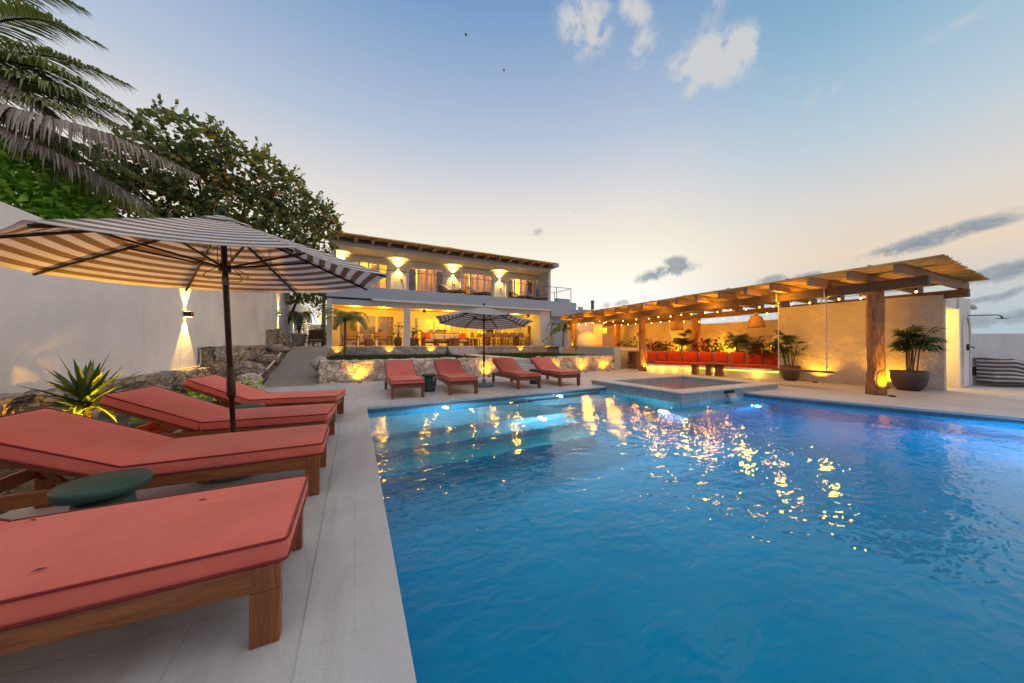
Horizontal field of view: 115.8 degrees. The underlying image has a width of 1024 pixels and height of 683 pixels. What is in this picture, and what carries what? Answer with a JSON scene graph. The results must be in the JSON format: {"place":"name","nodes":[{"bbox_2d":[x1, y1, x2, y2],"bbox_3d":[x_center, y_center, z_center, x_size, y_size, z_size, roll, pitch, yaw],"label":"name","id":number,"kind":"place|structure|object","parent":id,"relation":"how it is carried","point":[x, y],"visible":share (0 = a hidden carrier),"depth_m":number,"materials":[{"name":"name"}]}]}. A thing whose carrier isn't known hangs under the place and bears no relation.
{"place":"outdoors","nodes":[
{"label":"outdoors","id":0,"kind":"place"},
{"bbox_2d":[0,127,122,218],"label":"beach bush","id":1,"kind":"object","parent":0,"point":[37,197],"visible":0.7,"depth_m":5.91,"materials":[{"name":"green plant"}]},
{"bbox_2d":[263,346,330,387],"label":"path","id":2,"kind":"structure","parent":0,"point":[294,368],"depth_m":11.14,"materials":[{"name":"concrete"}]},
{"bbox_2d":[289,311,316,345],"bbox_3d":[-13.450,-0.804,20.321,1.852,2.198,1.895,0,-1,-26],"label":"potted palm","id":3,"kind":"object","parent":2,"relation":"on","point":[299,338],"visible":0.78,"depth_m":20.07,"materials":[{"name":"plant"}]},
{"bbox_2d":[293,293,326,345],"bbox_3d":[-17.055,-3.706,27.338,5.342,8.310,4.549,0,-1,-26],"label":"tall hedge","id":4,"kind":"object","parent":2,"relation":"on","point":[323,305],"visible":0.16,"depth_m":26.81,"materials":[{"name":"green plant"}]},
{"bbox_2d":[308,330,323,345],"bbox_3d":[-12.711,-0.225,20.812,0.880,1.050,0.820,0,-1,-32],"label":"armchair","id":5,"kind":"object","parent":2,"relation":"on","point":[315,336],"visible":0.89,"depth_m":21.00,"materials":[{"name":"brown wood"}]},
{"bbox_2d":[305,327,326,345],"bbox_3d":[-15.140,-0.379,25.023,1.864,1.500,1.915,0,-1,-26],"label":"shrub","id":6,"kind":"object","parent":2,"relation":"on","point":[317,344],"visible":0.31,"depth_m":24.98,"materials":[{"name":"green plant"}]},
{"bbox_2d":[310,324,326,345],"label":"end wall","id":7,"kind":"structure","parent":2,"relation":"on","point":[313,328],"depth_m":29.16,"materials":[{"name":"white paint"}]},
{"bbox_2d":[352,326,381,334],"bbox_3d":[-10.398,-0.400,23.105,2.700,1.420,0.080,0,-1,-28],"label":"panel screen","id":8,"kind":"object","parent":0,"point":[371,330],"depth_m":23.10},
{"bbox_2d":[364,339,372,345],"bbox_3d":[-8.434,0.062,18.879,0.490,0.420,0.490,0,-1,-26],"label":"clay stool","id":9,"kind":"object","parent":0,"point":[368,342],"visible":0.88,"depth_m":18.69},
{"bbox_2d":[0,367,1023,682],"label":"pool deck","id":10,"kind":"structure","parent":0,"point":[208,643],"depth_m":1.40,"materials":[{"name":"concrete"}]},
{"bbox_2d":[47,468,152,510],"bbox_3d":[-2.299,0.999,1.807,0.370,0.436,0.370,0,-1,-26],"label":"side table","id":11,"kind":"object","parent":10,"relation":"on","point":[109,488],"visible":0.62,"depth_m":1.75,"materials":[{"name":"green ceramic"}]},
{"bbox_2d":[0,367,209,418],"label":"wall footing","id":12,"kind":"object","parent":10,"relation":"on","point":[168,380],"depth_m":4.92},
{"bbox_2d":[0,202,309,393],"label":"boundary wall","id":13,"kind":"structure","parent":12,"relation":"on","point":[46,320],"depth_m":5.37,"materials":[{"name":"white paint"}]},
{"bbox_2d":[183,311,193,316],"bbox_3d":[-7.824,-0.659,7.761,0.140,0.128,0.148,0,-1,-26],"label":"wall lamp","id":14,"kind":"object","parent":13,"relation":"attached to","point":[188,314],"visible":1,"depth_m":7.71,"materials":[{"name":"brown metal"}]},
{"bbox_2d":[0,342,297,514],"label":"rubble bank","id":15,"kind":"structure","parent":10,"relation":"on","point":[121,419],"depth_m":4.63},
{"bbox_2d":[5,351,145,421],"bbox_3d":[-4.956,0.596,3.752,1.172,0.996,1.243,0,-1,31],"label":"yucca plant","id":16,"kind":"object","parent":15,"relation":"on","point":[87,386],"visible":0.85,"depth_m":3.72,"materials":[{"name":"green plant"}]},
{"bbox_2d":[174,380,199,394],"bbox_3d":[-6.851,0.985,6.993,0.803,0.342,0.579,0,-1,-26],"label":"rock","id":17,"kind":"object","parent":15,"relation":"on","point":[180,384],"visible":0.16,"depth_m":6.71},
{"bbox_2d":[188,392,216,400],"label":"ground plant","id":18,"kind":"object","parent":15,"relation":"on","point":[204,397],"visible":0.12,"depth_m":5.59,"materials":[{"name":"green plant"}]},
{"bbox_2d":[236,373,262,380],"bbox_3d":[-7.595,1.071,9.300,0.660,0.317,0.541,0,-1,-26],"label":"rock","id":19,"kind":"object","parent":15,"relation":"on","point":[256,377],"visible":0.66,"depth_m":9.15,"materials":[{"name":"stone"}]},
{"bbox_2d":[233,360,266,374],"bbox_3d":[-8.094,0.837,9.826,0.979,0.514,0.837,0,-1,-26],"label":"rock","id":20,"kind":"object","parent":15,"relation":"on","point":[244,367],"visible":0.66,"depth_m":9.60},
{"bbox_2d":[235,377,265,388],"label":"ground plant","id":21,"kind":"object","parent":15,"relation":"on","point":[249,382],"visible":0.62,"depth_m":7.99,"materials":[{"name":"green plant"}]},
{"bbox_2d":[237,380,263,389],"bbox_3d":[-6.999,1.207,8.394,0.830,0.386,0.715,0,-1,-26],"label":"rock","id":22,"kind":"object","parent":15,"relation":"on","point":[257,385],"visible":0.22,"depth_m":8.38,"materials":[{"name":"stone"}]},
{"bbox_2d":[256,354,279,363],"bbox_3d":[-8.759,0.649,11.524,0.717,0.378,0.592,0,-1,-26],"label":"rock","id":23,"kind":"object","parent":15,"relation":"on","point":[267,359],"visible":0.78,"depth_m":11.32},
{"bbox_2d":[266,329,288,367],"bbox_3d":[-11.555,0.325,15.796,0.885,1.839,2.459,0,-1,-26],"label":"wall footing","id":24,"kind":"object","parent":15,"relation":"on","point":[277,336],"depth_m":14.91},
{"bbox_2d":[266,344,289,351],"bbox_3d":[-10.009,0.323,13.603,0.913,0.454,0.718,0,-1,-1],"label":"rock","id":25,"kind":"object","parent":15,"relation":"on","point":[276,348],"visible":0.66,"depth_m":13.41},
{"bbox_2d":[0,475,308,655],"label":"sun lounger","id":26,"kind":"object","parent":10,"relation":"on","point":[115,565],"visible":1,"depth_m":1.24,"materials":[{"name":"fabric"}]},
{"bbox_2d":[0,407,329,511],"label":"sun lounger","id":27,"kind":"object","parent":10,"relation":"on","point":[49,448],"visible":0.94,"depth_m":2.27,"materials":[{"name":"fabric"}]},
{"bbox_2d":[0,207,386,483],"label":"umbrella","id":28,"kind":"object","parent":10,"relation":"on","point":[224,254],"visible":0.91,"depth_m":2.95,"materials":[{"name":"fabric"}]},
{"bbox_2d":[98,386,336,437],"bbox_3d":[-3.113,0.867,3.659,1.899,0.732,0.721,0,-1,-21],"label":"sun lounger","id":29,"kind":"object","parent":10,"relation":"on","point":[161,409],"visible":0.81,"depth_m":3.41,"materials":[{"name":"fabric"}]},
{"bbox_2d":[197,345,267,375],"bbox_3d":[-9.572,0.711,11.601,0.614,1.189,7.276,0,-1,-26],"label":"wall footing","id":30,"kind":"object","parent":10,"relation":"on","point":[213,358],"depth_m":9.01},
{"bbox_2d":[235,403,265,408],"bbox_3d":[-3.447,1.038,4.184,0.370,0.401,0.370,0,-1,-26],"label":"side table","id":31,"kind":"object","parent":10,"relation":"on","point":[254,405],"visible":0.26,"depth_m":4.20,"materials":[{"name":"green ceramic"}]},
{"bbox_2d":[182,374,345,421],"bbox_3d":[-3.698,0.879,4.985,1.899,0.732,0.721,0,-1,-18],"label":"sun lounger","id":32,"kind":"object","parent":10,"relation":"on","point":[213,386],"visible":0.71,"depth_m":4.76,"materials":[{"name":"fabric"}]},
{"bbox_2d":[384,360,424,399],"bbox_3d":[-2.707,0.889,7.961,0.721,0.768,1.888,0,-1,-26],"label":"sun lounger","id":33,"kind":"object","parent":10,"relation":"on","point":[400,374],"visible":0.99,"depth_m":7.86,"materials":[{"name":"fabric"}]},
{"bbox_2d":[318,357,505,383],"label":"retaining wall","id":34,"kind":"structure","parent":10,"relation":"on","point":[338,371],"depth_m":10.48,"materials":[{"name":"stone"}]},
{"bbox_2d":[422,373,435,391],"bbox_3d":[-2.146,1.055,8.268,0.340,0.441,0.340,0,-1,-26],"label":"side table","id":35,"kind":"object","parent":10,"relation":"on","point":[429,384],"visible":0.89,"depth_m":8.16,"materials":[{"name":"green ceramic"}]},
{"bbox_2d":[434,359,477,394],"bbox_3d":[-1.538,0.894,8.520,0.721,0.768,1.888,0,-1,-25],"label":"sun lounger","id":36,"kind":"object","parent":10,"relation":"on","point":[450,372],"visible":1,"depth_m":8.35,"materials":[{"name":"fabric"}]},
{"bbox_2d":[435,303,532,387],"bbox_3d":[-0.804,0.089,9.198,2.645,2.389,2.645,0,-1,-9],"label":"umbrella","id":37,"kind":"object","parent":10,"relation":"on","point":[483,317],"visible":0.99,"depth_m":9.46,"materials":[{"name":"fabric"}]},
{"bbox_2d":[447,347,534,370],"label":"garden steps","id":38,"kind":"structure","parent":10,"relation":"on","point":[525,364],"depth_m":17.18,"materials":[{"name":"stone"}]},
{"bbox_2d":[492,358,540,389],"bbox_3d":[0.086,0.903,9.512,0.721,0.768,1.888,0,-1,-26],"label":"sun lounger","id":39,"kind":"object","parent":10,"relation":"on","point":[510,369],"visible":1,"depth_m":9.39,"materials":[{"name":"fabric"}]},
{"bbox_2d":[530,357,580,385],"bbox_3d":[1.305,0.908,10.129,0.721,0.768,1.888,0,-1,-25],"label":"sun lounger","id":40,"kind":"object","parent":10,"relation":"on","point":[547,366],"visible":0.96,"depth_m":9.93,"materials":[{"name":"fabric"}]},
{"bbox_2d":[535,355,614,371],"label":"retaining wall","id":41,"kind":"structure","parent":10,"relation":"on","point":[588,363],"depth_m":14.20,"materials":[{"name":"stone"}]},
{"bbox_2d":[562,346,655,369],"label":"kitchen terrace","id":42,"kind":"structure","parent":10,"relation":"on","point":[620,358],"depth_m":16.84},
{"bbox_2d":[566,320,592,346],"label":"kitchen wall","id":43,"kind":"structure","parent":42,"relation":"on","point":[583,327],"depth_m":22.60,"materials":[{"name":"beige paint"}]},
{"bbox_2d":[576,325,606,346],"bbox_3d":[4.855,-0.356,20.206,1.960,1.360,1.720,0,-1,0],"label":"pizza oven","id":44,"kind":"object","parent":42,"relation":"on","point":[593,338],"visible":0.93,"depth_m":19.71,"materials":[{"name":"white paint"}]},
{"bbox_2d":[621,349,651,368],"bbox_3d":[5.963,0.875,15.928,1.870,0.940,0.904,0,-1,-24],"label":"bar counter","id":45,"kind":"object","parent":10,"relation":"on","point":[634,354],"visible":0.56,"depth_m":15.86,"materials":[{"name":"concrete"}]},
{"bbox_2d":[292,385,1023,682],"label":"pool coping","id":46,"kind":"object","parent":10,"relation":"on","point":[354,629],"visible":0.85,"depth_m":1.68,"materials":[{"name":"stone"}]},
{"bbox_2d":[591,374,779,403],"bbox_3d":[4.870,2.067,9.199,4.025,1.834,3.120,0,-1,-26],"label":"hot tub","id":47,"kind":"object","parent":10,"relation":"on","point":[679,388],"visible":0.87,"depth_m":8.53,"materials":[{"name":"stone"}]},
{"bbox_2d":[593,313,777,352],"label":"garden wall","id":48,"kind":"structure","parent":10,"relation":"on","point":[662,332],"depth_m":15.88,"materials":[{"name":"paint"}]},
{"bbox_2d":[689,363,713,374],"bbox_3d":[7.554,1.106,12.743,0.480,0.420,0.840,1,-1,-44],"label":"table","id":49,"kind":"object","parent":10,"relation":"on","point":[695,369],"visible":0.91,"depth_m":12.60,"materials":[{"name":"brown wood"}]},
{"bbox_2d":[646,351,779,377],"bbox_3d":[8.081,0.870,13.288,5.010,0.902,1.583,0,-1,39],"label":"corner sofa","id":50,"kind":"object","parent":10,"relation":"on","point":[756,365],"visible":0.9,"depth_m":13.13,"materials":[{"name":"red fabric"}]},
{"bbox_2d":[706,363,732,375],"bbox_3d":[7.907,1.074,12.248,0.520,0.475,0.760,1,-1,-44],"label":"table","id":51,"kind":"object","parent":10,"relation":"on","point":[719,368],"visible":0.99,"depth_m":12.14,"materials":[{"name":"brown wood"}]},
{"bbox_2d":[555,254,989,395],"bbox_3d":[7.432,-0.171,14.178,4.192,3.000,15.477,0,-1,-22],"label":"pergola","id":52,"kind":"object","parent":10,"relation":"on","point":[873,283],"visible":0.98,"depth_m":8.65,"materials":[{"name":"wood"}]},
{"bbox_2d":[585,311,767,323],"bbox_3d":[6.555,-1.081,16.212,0.731,0.599,11.422,0,-1,-22],"label":"string light","id":53,"kind":"object","parent":52,"relation":"hanging from","point":[700,319],"visible":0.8,"depth_m":13.14,"materials":[{"name":"white glass"}]},
{"bbox_2d":[670,318,683,329],"bbox_3d":[7.458,-0.990,14.508,0.540,0.917,0.540,0,-1,-26],"label":"pendant lamp","id":54,"kind":"object","parent":52,"relation":"hanging from","point":[676,324],"visible":1,"depth_m":14.33,"materials":[{"name":"wicker"}]},
{"bbox_2d":[578,288,917,324],"bbox_3d":[6.574,-1.086,13.439,0.128,0.135,13.461,0,-1,-22],"label":"string light","id":55,"kind":"object","parent":52,"relation":"hanging from","point":[773,304],"visible":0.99,"depth_m":9.83,"materials":[{"name":"white glass"}]},
{"bbox_2d":[747,313,764,327],"bbox_3d":[8.700,-0.992,11.445,0.540,0.968,0.540,0,-1,-26],"label":"pendant lamp","id":56,"kind":"object","parent":52,"relation":"hanging from","point":[756,321],"visible":0.98,"depth_m":11.29,"materials":[{"name":"wicker"}]},
{"bbox_2d":[772,288,834,372],"bbox_3d":[8.189,-0.301,9.107,0.260,2.288,1.382,0,-1,-22],"label":"swing","id":57,"kind":"object","parent":52,"relation":"hanging from","point":[802,370],"visible":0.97,"depth_m":8.84,"materials":[{"name":"fabric"}]},
{"bbox_2d":[766,330,809,380],"bbox_3d":[9.275,0.450,10.675,1.615,1.695,1.235,1,-1,-65],"label":"potted palm","id":58,"kind":"object","parent":10,"relation":"on","point":[790,375],"visible":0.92,"depth_m":10.59,"materials":[{"name":"green plant"}]},
{"bbox_2d":[779,295,971,390],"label":"shower block","id":59,"kind":"structure","parent":10,"relation":"on","point":[846,346],"depth_m":9.35,"materials":[{"name":"paint"}]},
{"bbox_2d":[885,325,952,390],"bbox_3d":[10.464,0.410,8.261,1.057,1.731,1.294,0,-1,34],"label":"potted palm","id":60,"kind":"object","parent":10,"relation":"on","point":[908,379],"visible":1,"depth_m":8.27,"materials":[{"name":"green plant"}]},
{"bbox_2d":[971,333,1023,360],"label":"boundary wall","id":61,"kind":"structure","parent":10,"relation":"on","point":[999,345],"depth_m":9.63,"materials":[{"name":"white paint"}]},
{"bbox_2d":[972,357,1023,384],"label":"striped cover","id":62,"kind":"object","parent":10,"relation":"on","point":[996,371],"visible":0.99,"depth_m":9.04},
{"bbox_2d":[0,0,1023,332],"label":"sky","id":63,"kind":"structure","parent":0,"point":[646,150],"materials":[{"name":"blue"}]},
{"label":"lawn","id":64,"kind":"structure","parent":0,"visible":0},
{"bbox_2d":[310,357,325,370],"bbox_3d":[-6.318,0.746,10.544,0.474,0.501,0.490,0,-1,25],"label":"boulder","id":65,"kind":"object","parent":64,"relation":"on","point":[314,363],"visible":0.54,"depth_m":10.36,"materials":[{"name":"stone"}]},
{"bbox_2d":[319,308,369,355],"bbox_3d":[-8.509,-0.422,16.439,2.307,2.444,2.319,0,-1,-26],"label":"palm","id":66,"kind":"object","parent":64,"relation":"on","point":[341,317],"visible":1,"depth_m":16.19,"materials":[{"name":"green plant"}]},
{"bbox_2d":[326,352,602,359],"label":"grass","id":67,"kind":"structure","parent":64,"relation":"on","point":[413,355],"depth_m":15.68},
{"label":"pool basin","id":68,"kind":"structure","parent":0,"visible":0},
{"bbox_2d":[367,388,1023,423],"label":"pool waterline","id":69,"kind":"object","parent":68,"relation":"attached to","point":[817,402],"visible":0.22,"depth_m":6.66,"materials":[{"name":"tile"}]},
{"bbox_2d":[368,390,1023,682],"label":"pool water","id":70,"kind":"structure","parent":68,"relation":"in","point":[604,536],"depth_m":2.13,"materials":[{"name":"liquid"}]},
{"bbox_3d":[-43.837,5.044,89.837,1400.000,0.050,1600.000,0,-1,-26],"label":"ground","id":71,"kind":"structure","parent":0,"visible":0},
{"bbox_2d":[0,0,201,217],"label":"coconut palm","id":72,"kind":"object","parent":71,"relation":"on","point":[23,88],"visible":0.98,"depth_m":6.28,"materials":[{"name":"green plant"}]},
{"bbox_2d":[3,93,345,254],"bbox_3d":[-9.837,-2.757,10.277,8.727,8.534,3.664,0,-1,-39],"label":"sea grape tree","id":73,"kind":"object","parent":71,"relation":"on","point":[183,153],"visible":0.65,"depth_m":9.75,"materials":[{"name":"green plant"}]},
{"bbox_2d":[284,293,326,323],"bbox_3d":[-12.824,-2.075,19.981,2.551,5.152,4.762,0,-1,20],"label":"sea grape tree","id":74,"kind":"object","parent":71,"relation":"on","point":[298,299],"visible":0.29,"depth_m":19.64,"materials":[{"name":"green plant"}]},
{"bbox_2d":[326,230,592,352],"bbox_3d":[-2.219,-2.404,24.849,20.820,7.061,8.170,0,-1,-28],"label":"villa","id":75,"kind":"object","parent":71,"relation":"on","point":[408,294],"visible":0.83,"depth_m":21.45,"materials":[{"name":"paint"}]},
{"bbox_2d":[342,332,359,345],"bbox_3d":[-9.352,-0.160,18.673,0.800,0.871,0.978,0,-1,-14],"label":"lounge chair","id":76,"kind":"object","parent":75,"relation":"on","point":[352,336],"visible":0.92,"depth_m":18.95,"materials":[{"name":"brown wood"}]},
{"bbox_2d":[338,314,394,345],"bbox_3d":[-9.461,-0.734,21.013,3.400,2.050,0.242,0,-1,-28],"label":"sliding door","id":77,"kind":"structure","parent":75,"relation":"in","point":[386,319],"depth_m":21.19,"materials":[{"name":"clear glass"}]},
{"bbox_2d":[352,334,381,344],"bbox_3d":[-10.055,-0.146,22.345,2.300,0.740,0.860,0,-1,-28],"label":"indoor sofa","id":78,"kind":"object","parent":75,"relation":"on","point":[365,336],"visible":0.27,"depth_m":22.29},
{"bbox_2d":[348,260,387,287],"bbox_3d":[-8.860,-3.986,19.811,2.280,1.828,0.242,0,-1,-28],"label":"window","id":79,"kind":"structure","parent":75,"relation":"in","point":[370,264],"depth_m":19.99,"materials":[{"name":"clear glass"}]},
{"bbox_2d":[374,332,392,345],"bbox_3d":[-7.822,-0.153,19.478,0.800,0.871,0.978,0,-1,-42],"label":"lounge chair","id":80,"kind":"object","parent":75,"relation":"on","point":[380,336],"visible":0.95,"depth_m":19.62,"materials":[{"name":"brown wood"}]},
{"bbox_2d":[332,347,446,355],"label":"terrace wall","id":81,"kind":"structure","parent":75,"relation":"on","point":[357,351],"depth_m":17.82,"materials":[{"name":"stone"}]},
{"bbox_2d":[388,322,403,345],"bbox_3d":[-7.055,-0.466,19.863,1.289,1.493,0.884,0,-1,-41],"label":"potted plant","id":82,"kind":"object","parent":75,"relation":"on","point":[397,340],"visible":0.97,"depth_m":19.67,"materials":[{"name":"green plant"}]},
{"bbox_2d":[410,326,422,345],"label":"potted plant","id":83,"kind":"object","parent":75,"relation":"on","point":[413,340],"visible":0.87,"depth_m":20.28,"materials":[{"name":"green plant"}]},
{"bbox_2d":[408,266,443,291],"bbox_3d":[-5.728,-3.971,21.460,2.400,1.828,0.242,0,-1,-28],"label":"window","id":84,"kind":"structure","parent":75,"relation":"in","point":[425,278],"depth_m":21.45,"materials":[{"name":"clear glass"}]},
{"bbox_2d":[413,316,453,345],"bbox_3d":[-5.613,-0.715,23.040,2.900,2.050,0.242,0,-1,-28],"label":"sliding door","id":85,"kind":"structure","parent":75,"relation":"in","point":[415,318],"depth_m":22.59,"materials":[{"name":"clear glass"}]},
{"bbox_2d":[433,339,452,345],"bbox_3d":[-4.514,0.066,20.944,1.200,0.450,0.600,0,-1,-28],"label":"coffee table","id":86,"kind":"object","parent":75,"relation":"on","point":[436,342],"visible":1,"depth_m":20.79,"materials":[{"name":"brown wood"}]},
{"bbox_2d":[421,332,468,345],"bbox_3d":[-4.575,-0.159,22.027,3.120,0.920,0.890,0,-1,-28],"label":"outdoor sofa","id":87,"kind":"object","parent":75,"relation":"on","point":[433,335],"visible":0.75,"depth_m":22.04,"materials":[{"name":"fabric"}]},
{"bbox_2d":[439,284,465,293],"bbox_3d":[-3.984,-3.466,21.478,1.710,0.820,0.650,0,-1,20],"label":"balcony lounger","id":88,"kind":"object","parent":75,"relation":"on","point":[460,291],"visible":0.8,"depth_m":21.33,"materials":[{"name":"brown wood"}]},
{"bbox_2d":[448,338,461,345],"bbox_3d":[-3.811,0.036,21.541,0.800,0.520,0.550,0,-1,-28],"label":"coffee table","id":89,"kind":"object","parent":75,"relation":"on","point":[455,341],"visible":0.87,"depth_m":21.35,"materials":[{"name":"brown wood"}]},
{"bbox_2d":[462,272,492,295],"bbox_3d":[-2.521,-3.955,23.150,2.350,1.828,0.242,0,-1,-28],"label":"window","id":90,"kind":"structure","parent":75,"relation":"in","point":[465,275],"depth_m":23.18,"materials":[{"name":"clear glass"}]},
{"bbox_2d":[466,286,490,295],"bbox_3d":[-2.347,-3.458,22.340,1.710,0.820,0.650,0,-1,20],"label":"balcony lounger","id":91,"kind":"object","parent":75,"relation":"on","point":[486,293],"visible":0.8,"depth_m":22.19,"materials":[{"name":"brown wood"}]},
{"bbox_2d":[459,329,500,344],"bbox_3d":[-2.850,-0.397,27.765,3.900,1.500,0.890,0,-1,-28],"label":"kitchen counter","id":92,"kind":"object","parent":75,"relation":"on","point":[475,337],"visible":0.17,"depth_m":27.43,"materials":[{"name":"wood"}]},
{"bbox_2d":[485,332,492,345],"bbox_3d":[-1.672,-0.169,22.630,0.480,0.953,0.510,0,-1,-28],"label":"dining chair","id":93,"kind":"object","parent":75,"relation":"on","point":[489,334],"visible":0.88,"depth_m":22.47,"materials":[{"name":"brown wood"}]},
{"bbox_2d":[493,332,500,345],"bbox_3d":[-1.123,-0.166,22.919,0.480,0.953,0.510,0,-1,-28],"label":"dining chair","id":94,"kind":"object","parent":75,"relation":"on","point":[497,335],"visible":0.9,"depth_m":22.77,"materials":[{"name":"brown wood"}]},
{"bbox_2d":[478,335,524,345],"bbox_3d":[-0.755,-0.071,24.000,3.500,0.780,1.000,0,-1,-28],"label":"dining table","id":95,"kind":"object","parent":75,"relation":"on","point":[501,335],"visible":0.46,"depth_m":23.88,"materials":[{"name":"brown wood"}]},
{"bbox_2d":[474,346,546,353],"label":"terrace wall","id":96,"kind":"structure","parent":75,"relation":"on","point":[503,350],"depth_m":21.36,"materials":[{"name":"stone"}]},
{"bbox_2d":[507,277,533,297],"bbox_3d":[0.642,-3.940,24.816,2.400,1.828,0.242,0,-1,-28],"label":"window","id":97,"kind":"structure","parent":75,"relation":"in","point":[525,287],"depth_m":24.90,"materials":[{"name":"clear glass"}]},
{"bbox_2d":[509,290,532,299],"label":"balcony lounger","id":98,"kind":"object","parent":75,"relation":"on","point":[523,296],"visible":0.75,"depth_m":23.75,"materials":[{"name":"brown wood"}]},
{"bbox_2d":[546,321,578,346],"bbox_3d":[3.631,-0.285,22.746,2.280,2.289,2.365,0,-1,-26],"label":"palm","id":99,"kind":"object","parent":75,"relation":"on","point":[563,327],"visible":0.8,"depth_m":22.53,"materials":[{"name":"green plant"}]},
{"bbox_3d":[8.656,0.974,13.593,1.984,0.700,5.039,0,-1,-26],"label":"planter bed","id":100,"kind":"object","parent":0,"visible":0},
{"bbox_2d":[646,340,661,350],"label":"shrub","id":101,"kind":"object","parent":100,"relation":"in","point":[653,344],"visible":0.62,"depth_m":17.11,"materials":[{"name":"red plant"}]},
{"bbox_2d":[662,342,680,350],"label":"shrub","id":102,"kind":"object","parent":100,"relation":"on","point":[674,347],"visible":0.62,"depth_m":16.20,"materials":[{"name":"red plant"}]},
{"bbox_2d":[669,328,691,351],"bbox_3d":[8.255,0.002,15.711,1.267,1.286,1.341,0,-1,12],"label":"fan palm","id":103,"kind":"object","parent":100,"relation":"on","point":[681,341],"visible":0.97,"depth_m":15.54,"materials":[{"name":"green plant"}]},
{"bbox_2d":[690,338,719,351],"bbox_3d":[8.676,0.185,14.503,1.374,0.994,1.360,0,-1,-26],"label":"shrub","id":104,"kind":"object","parent":100,"relation":"on","point":[704,343],"visible":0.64,"depth_m":14.38,"materials":[{"name":"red plant"}]},
{"bbox_2d":[699,340,724,351],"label":"shrub","id":105,"kind":"object","parent":100,"relation":"on","point":[711,350],"visible":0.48,"depth_m":14.04,"materials":[{"name":"green plant"}]},
{"bbox_2d":[707,337,733,352],"bbox_3d":[9.089,0.214,13.813,1.088,0.891,1.115,0,-1,-8],"label":"shrub","id":106,"kind":"object","parent":100,"relation":"on","point":[716,342],"visible":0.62,"depth_m":13.80,"materials":[{"name":"green plant"}]},
{"bbox_2d":[723,332,749,351],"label":"fan palm","id":107,"kind":"object","parent":100,"relation":"on","point":[737,340],"visible":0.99,"depth_m":13.05,"materials":[{"name":"green plant"}]},
{"bbox_2d":[735,343,750,352],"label":"shrub","id":108,"kind":"object","parent":100,"relation":"on","point":[745,350],"visible":0.38,"depth_m":12.99,"materials":[{"name":"plant"}]},
{"bbox_2d":[737,336,770,357],"bbox_3d":[9.492,0.205,12.660,1.256,0.888,1.271,0,-1,-26],"label":"shrub","id":109,"kind":"object","parent":100,"relation":"on","point":[754,342],"visible":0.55,"depth_m":12.48,"materials":[{"name":"green plant"}]},
{"bbox_2d":[746,335,775,356],"bbox_3d":[9.620,0.208,12.195,1.255,0.874,1.178,0,-1,-26],"label":"shrub","id":110,"kind":"object","parent":100,"relation":"in","point":[759,348],"visible":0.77,"depth_m":12.03,"materials":[{"name":"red plant"}]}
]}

